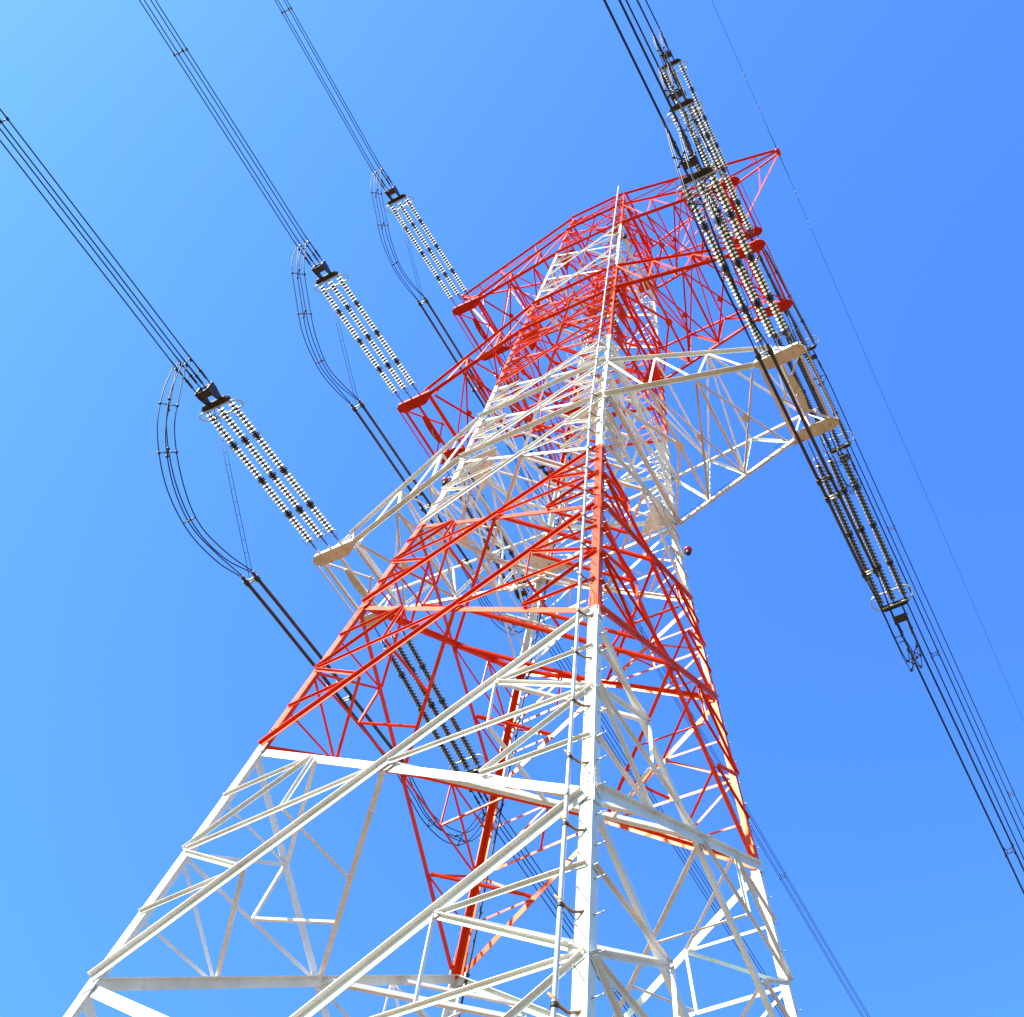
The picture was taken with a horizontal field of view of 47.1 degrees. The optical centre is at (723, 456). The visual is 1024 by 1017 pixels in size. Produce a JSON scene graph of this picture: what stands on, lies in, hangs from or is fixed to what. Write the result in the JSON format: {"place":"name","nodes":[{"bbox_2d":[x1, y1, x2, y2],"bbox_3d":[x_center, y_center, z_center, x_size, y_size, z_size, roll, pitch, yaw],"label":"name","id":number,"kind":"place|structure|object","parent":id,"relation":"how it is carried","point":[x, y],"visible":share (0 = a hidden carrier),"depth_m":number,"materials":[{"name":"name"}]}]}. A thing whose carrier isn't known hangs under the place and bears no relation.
{"place":"outdoors","nodes":[
{"label":"outdoors","id":0,"kind":"place"},
{"bbox_2d":[0,0,1023,1016],"label":"sky","id":1,"kind":"structure","parent":0,"point":[140,674],"materials":[{"name":"blue"}]},
{"label":"ground","id":2,"kind":"structure","parent":0,"visible":0},
{"bbox_2d":[63,148,838,1016],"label":"transmission tower","id":3,"kind":"structure","parent":2,"relation":"on","point":[585,956],"depth_m":31.53,"materials":[{"name":"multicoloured metal"}]},
{"bbox_2d":[169,348,340,552],"bbox_3d":[-16.703,-0.008,40.877,1.700,0.603,9.000,-23,-61,9],"label":"insulator set","id":4,"kind":"object","parent":3,"relation":"attached to","point":[202,395],"visible":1,"depth_m":40.86,"materials":[{"name":"ceramic"}]},
{"bbox_2d":[0,109,182,358],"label":"conductor bundle","id":5,"kind":"object","parent":4,"relation":"attached to","point":[5,119],"visible":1,"depth_m":36.60,"materials":[{"name":"metal"}]},
{"bbox_2d":[157,357,486,846],"bbox_3d":[-13.862,6.435,41.086,0.568,5.648,21.251,-23,-64,9],"label":"jumper loop","id":6,"kind":"object","parent":4,"relation":"hanging from","point":[256,577],"visible":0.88,"depth_m":38.12,"materials":[{"name":"metal"}]},
{"bbox_2d":[293,233,419,399],"bbox_3d":[-16.870,-6.237,52.547,1.700,0.603,9.000,-24,-61,9],"label":"insulator set","id":7,"kind":"object","parent":3,"relation":"attached to","point":[323,266],"visible":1,"depth_m":52.53,"materials":[{"name":"ceramic"}]},
{"bbox_2d":[139,0,302,239],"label":"conductor bundle","id":8,"kind":"object","parent":7,"relation":"attached to","point":[178,53],"visible":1,"depth_m":47.87,"materials":[{"name":"metal"}]},
{"bbox_2d":[291,240,528,634],"bbox_3d":[-14.092,0.259,52.781,0.568,5.634,21.304,-23,-64,9],"label":"jumper loop","id":9,"kind":"object","parent":7,"relation":"hanging from","point":[362,405],"visible":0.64,"depth_m":49.74,"materials":[{"name":"metal"}]},
{"bbox_2d":[370,162,470,303],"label":"insulator set","id":10,"kind":"object","parent":3,"relation":"attached to","point":[389,192],"visible":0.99,"depth_m":63.83,"materials":[{"name":"ceramic"}]},
{"bbox_2d":[275,0,377,166],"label":"conductor bundle","id":11,"kind":"object","parent":10,"relation":"attached to","point":[284,11],"visible":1,"depth_m":59.70,"materials":[{"name":"metal"}]},
{"bbox_2d":[370,169,560,502],"bbox_3d":[-14.250,-5.774,64.089,0.737,5.643,21.321,-22,-64,9],"label":"jumper loop","id":12,"kind":"object","parent":10,"relation":"hanging from","point":[420,304],"visible":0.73,"depth_m":61.03,"materials":[{"name":"metal"}]},
{"bbox_2d":[375,621,498,817],"bbox_3d":[-11.331,10.520,45.582,1.700,0.603,9.460,-23,-77,9],"label":"insulator set","id":13,"kind":"object","parent":3,"relation":"attached to","point":[421,666],"visible":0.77,"depth_m":45.47,"materials":[{"name":"ceramic"}]},
{"bbox_2d":[494,813,635,1016],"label":"conductor bundle","id":14,"kind":"object","parent":13,"relation":"attached to","point":[546,888],"visible":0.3,"depth_m":48.05,"materials":[{"name":"metal"}]},
{"bbox_2d":[447,459,539,617],"bbox_3d":[-11.542,4.246,57.490,1.700,0.603,9.460,-22,-74,9],"label":"insulator set","id":15,"kind":"object","parent":3,"relation":"attached to","point":[516,591],"visible":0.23,"depth_m":57.59,"materials":[{"name":"ceramic"}]},
{"bbox_2d":[536,617,784,1016],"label":"conductor bundle","id":16,"kind":"object","parent":15,"relation":"attached to","point":[663,812],"visible":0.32,"depth_m":65.03,"materials":[{"name":"metal"}]},
{"bbox_2d":[489,353,560,492],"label":"insulator set","id":17,"kind":"object","parent":3,"relation":"attached to","point":[545,472],"visible":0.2,"depth_m":69.07,"materials":[{"name":"ceramic"}]},
{"bbox_2d":[561,497,869,1016],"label":"conductor bundle","id":18,"kind":"object","parent":17,"relation":"attached to","point":[754,824],"visible":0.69,"depth_m":82.17,"materials":[{"name":"metal"}]},
{"bbox_2d":[649,23,729,180],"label":"insulator set","id":19,"kind":"object","parent":3,"relation":"attached to","point":[674,62],"visible":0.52,"depth_m":60.98,"materials":[{"name":"ceramic"}]},
{"bbox_2d":[636,0,656,23],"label":"conductor bundle","id":20,"kind":"object","parent":19,"relation":"attached to","point":[651,11],"visible":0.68,"depth_m":58.75,"materials":[{"name":"metal"}]},
{"bbox_2d":[652,29,825,385],"bbox_3d":[1.135,-12.374,61.397,0.738,5.643,21.320,-24,-64,10],"label":"jumper loop","id":21,"kind":"object","parent":19,"relation":"hanging from","point":[751,238],"visible":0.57,"depth_m":58.64,"materials":[{"name":"metal"}]},
{"bbox_2d":[655,54,754,241],"bbox_3d":[-0.825,-13.121,49.739,1.700,0.603,9.000,-23,-61,9],"label":"insulator set","id":22,"kind":"object","parent":3,"relation":"attached to","point":[686,103],"visible":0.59,"depth_m":49.43,"materials":[{"name":"ceramic"}]},
{"bbox_2d":[625,0,663,60],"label":"conductor bundle","id":23,"kind":"object","parent":22,"relation":"attached to","point":[641,29],"visible":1,"depth_m":47.03,"materials":[{"name":"metal"}]},
{"bbox_2d":[658,63,860,494],"bbox_3d":[2.036,-6.660,49.958,0.568,5.634,21.304,-23,-64,9],"label":"jumper loop","id":24,"kind":"object","parent":22,"relation":"hanging from","point":[819,407],"visible":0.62,"depth_m":47.91,"materials":[{"name":"metal"}]},
{"bbox_2d":[661,110,791,350],"bbox_3d":[0.104,-7.218,37.935,1.700,0.603,9.000,-23,-61,9],"label":"insulator set","id":25,"kind":"object","parent":3,"relation":"attached to","point":[701,173],"visible":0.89,"depth_m":37.96,"materials":[{"name":"ceramic"}]},
{"bbox_2d":[603,0,673,118],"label":"conductor bundle","id":26,"kind":"object","parent":25,"relation":"attached to","point":[633,59],"visible":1,"depth_m":34.90,"materials":[{"name":"metal"}]},
{"bbox_2d":[665,122,922,671],"bbox_3d":[2.879,-0.747,38.155,0.568,5.648,21.251,-23,-64,9],"label":"jumper loop","id":27,"kind":"object","parent":25,"relation":"hanging from","point":[829,476],"visible":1,"depth_m":35.70,"materials":[{"name":"metal"}]},
{"bbox_2d":[750,236,827,379],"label":"insulator set","id":28,"kind":"object","parent":3,"relation":"attached to","point":[813,347],"visible":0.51,"depth_m":66.30,"materials":[{"name":"ceramic"}]},
{"bbox_2d":[828,379,1023,828],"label":"conductor bundle","id":29,"kind":"object","parent":28,"relation":"attached to","point":[894,528],"visible":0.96,"depth_m":73.80,"materials":[{"name":"metal"}]},
{"bbox_2d":[770,312,862,484],"bbox_3d":[4.560,-2.663,54.671,1.700,0.603,9.460,-24,-75,10],"label":"insulator set","id":30,"kind":"object","parent":3,"relation":"attached to","point":[845,445],"visible":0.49,"depth_m":54.74,"materials":[{"name":"ceramic"}]},
{"bbox_2d":[855,483,1023,859],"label":"conductor bundle","id":31,"kind":"object","parent":30,"relation":"attached to","point":[952,684],"visible":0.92,"depth_m":60.80,"materials":[{"name":"metal"}]},
{"bbox_2d":[807,431,921,655],"bbox_3d":[5.424,3.332,42.650,1.700,0.603,9.460,-23,-77,9],"label":"insulator set","id":32,"kind":"object","parent":3,"relation":"attached to","point":[902,617],"visible":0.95,"depth_m":42.56,"materials":[{"name":"ceramic"}]},
{"bbox_2d":[913,649,1023,893],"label":"conductor bundle","id":33,"kind":"object","parent":32,"relation":"attached to","point":[973,762],"visible":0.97,"depth_m":45.95,"materials":[{"name":"metal"}]},
{"bbox_2d":[712,1,1023,720],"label":"earth wire","id":34,"kind":"object","parent":3,"relation":"attached to","point":[853,326],"visible":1,"depth_m":75.19,"materials":[{"name":"metal"}]}
]}

